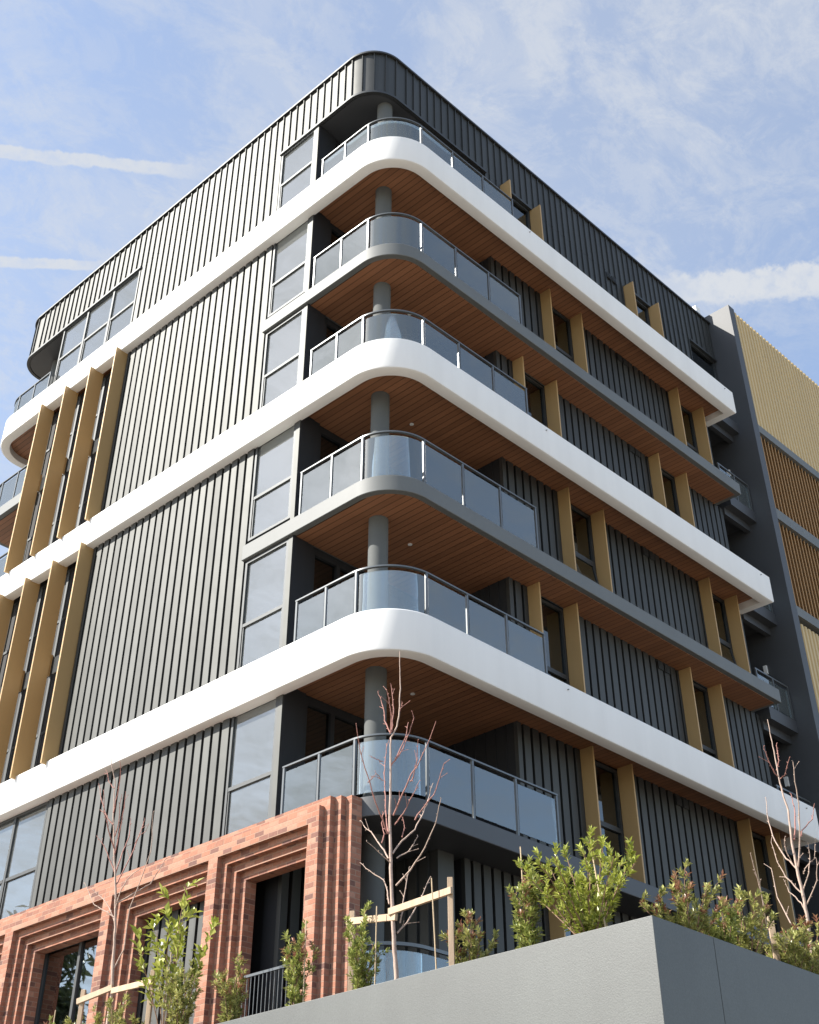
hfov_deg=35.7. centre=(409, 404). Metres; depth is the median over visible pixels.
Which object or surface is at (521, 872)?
bamboo cane
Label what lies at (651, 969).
retaining wall
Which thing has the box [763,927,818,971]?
shrub
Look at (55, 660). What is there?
window
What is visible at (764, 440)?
apartment wing
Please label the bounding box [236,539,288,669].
window
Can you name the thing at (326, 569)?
balcony door
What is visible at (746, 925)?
shrub
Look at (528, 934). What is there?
shrub
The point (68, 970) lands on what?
window
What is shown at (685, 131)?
sky
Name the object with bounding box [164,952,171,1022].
bamboo cane
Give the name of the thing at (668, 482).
window
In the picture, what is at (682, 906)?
shrub
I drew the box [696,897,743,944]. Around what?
shrub
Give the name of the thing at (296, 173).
window
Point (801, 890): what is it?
bare tree
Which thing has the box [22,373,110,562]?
window
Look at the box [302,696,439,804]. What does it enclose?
balcony door
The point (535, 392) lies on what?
window
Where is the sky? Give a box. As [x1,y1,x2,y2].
[0,0,818,559]
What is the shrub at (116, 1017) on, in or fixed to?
on the soil
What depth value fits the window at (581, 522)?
29.87 m
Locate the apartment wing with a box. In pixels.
[704,305,818,946]
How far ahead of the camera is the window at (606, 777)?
26.00 m
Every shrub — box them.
[43,1016,53,1023]
[63,1015,85,1023]
[92,991,144,1023]
[130,878,220,1023]
[153,958,203,1023]
[209,951,248,1022]
[280,919,320,1005]
[343,899,391,988]
[438,908,499,963]
[506,855,545,948]
[513,825,641,934]
[639,858,731,934]
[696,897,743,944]
[713,884,777,954]
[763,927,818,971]
[766,913,818,974]
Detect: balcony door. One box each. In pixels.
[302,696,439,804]
[311,548,424,613]
[318,426,404,475]
[324,318,344,344]
[329,223,347,249]
[334,140,343,152]
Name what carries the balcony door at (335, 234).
in the apartment building
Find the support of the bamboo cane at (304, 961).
on the soil
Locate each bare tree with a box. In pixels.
[84,744,171,1023]
[356,651,449,979]
[750,719,818,952]
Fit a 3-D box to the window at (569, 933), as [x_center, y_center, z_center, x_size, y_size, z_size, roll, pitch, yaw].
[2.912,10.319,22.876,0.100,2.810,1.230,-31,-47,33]
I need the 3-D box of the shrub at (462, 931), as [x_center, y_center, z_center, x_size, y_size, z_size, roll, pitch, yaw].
[0.714,6.517,15.163,0.645,1.059,0.630,-31,-47,33]
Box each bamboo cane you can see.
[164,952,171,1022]
[302,921,306,1001]
[374,906,376,984]
[431,878,436,968]
[520,847,525,922]
[593,857,605,926]
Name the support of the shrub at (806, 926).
on the soil
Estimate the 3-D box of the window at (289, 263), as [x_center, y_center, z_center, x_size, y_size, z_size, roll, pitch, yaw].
[-2.880,-3.380,30.857,1.330,2.630,0.100,-31,-47,33]
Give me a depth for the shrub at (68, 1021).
19.34 m
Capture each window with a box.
[0,566,75,782]
[0,801,48,919]
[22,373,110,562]
[34,936,97,1023]
[53,269,141,382]
[222,697,277,835]
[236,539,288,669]
[248,423,295,541]
[259,308,303,408]
[268,218,309,317]
[277,129,315,209]
[512,198,530,229]
[525,374,547,427]
[536,307,573,386]
[541,598,568,684]
[564,904,583,936]
[571,505,598,583]
[595,761,625,875]
[636,299,650,326]
[661,470,679,516]
[670,405,698,478]
[690,343,717,380]
[693,682,717,758]
[712,594,736,663]
[752,832,780,932]
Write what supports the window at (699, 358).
in the apartment building
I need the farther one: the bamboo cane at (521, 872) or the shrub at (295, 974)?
the shrub at (295, 974)
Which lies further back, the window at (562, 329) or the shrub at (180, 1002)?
the window at (562, 329)
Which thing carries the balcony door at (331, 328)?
in the apartment building
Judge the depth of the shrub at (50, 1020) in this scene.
20.03 m
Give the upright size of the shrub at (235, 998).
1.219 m
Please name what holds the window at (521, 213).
in the apartment building
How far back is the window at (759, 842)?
29.38 m
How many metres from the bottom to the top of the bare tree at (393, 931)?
4.801 m
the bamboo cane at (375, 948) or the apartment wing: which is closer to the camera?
the bamboo cane at (375, 948)
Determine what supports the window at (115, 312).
in the apartment building
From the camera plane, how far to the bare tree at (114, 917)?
20.41 m
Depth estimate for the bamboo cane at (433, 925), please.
15.24 m
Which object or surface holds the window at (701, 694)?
in the apartment building
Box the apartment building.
[0,50,818,1023]
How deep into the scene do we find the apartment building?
27.87 m
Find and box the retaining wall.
[218,915,818,1023]
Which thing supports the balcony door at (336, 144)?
in the apartment building
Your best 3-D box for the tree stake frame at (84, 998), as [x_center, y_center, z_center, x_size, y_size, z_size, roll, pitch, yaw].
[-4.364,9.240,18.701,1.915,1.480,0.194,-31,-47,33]
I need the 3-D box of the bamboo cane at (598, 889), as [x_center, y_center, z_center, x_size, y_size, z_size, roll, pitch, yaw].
[2.068,5.421,13.672,0.136,1.162,0.017,-31,-47,33]
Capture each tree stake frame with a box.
[76,970,154,1023]
[346,877,454,990]
[767,916,805,962]
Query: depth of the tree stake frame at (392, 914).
15.66 m
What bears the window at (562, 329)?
in the apartment building
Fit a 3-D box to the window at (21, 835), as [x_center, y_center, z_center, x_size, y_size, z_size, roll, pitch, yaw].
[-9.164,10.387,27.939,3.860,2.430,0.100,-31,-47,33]
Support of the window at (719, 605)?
in the apartment building
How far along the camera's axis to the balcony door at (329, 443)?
27.83 m
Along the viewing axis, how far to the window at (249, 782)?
23.17 m
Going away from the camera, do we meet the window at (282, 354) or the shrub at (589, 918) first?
the shrub at (589, 918)
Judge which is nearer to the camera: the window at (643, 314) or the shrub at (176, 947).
the shrub at (176, 947)
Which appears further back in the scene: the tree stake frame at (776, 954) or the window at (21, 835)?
the window at (21, 835)
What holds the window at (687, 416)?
in the apartment building
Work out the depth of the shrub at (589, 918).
13.78 m
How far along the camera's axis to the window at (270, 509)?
26.98 m
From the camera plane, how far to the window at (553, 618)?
27.21 m
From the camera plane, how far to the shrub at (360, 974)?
15.81 m
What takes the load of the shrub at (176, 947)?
on the soil

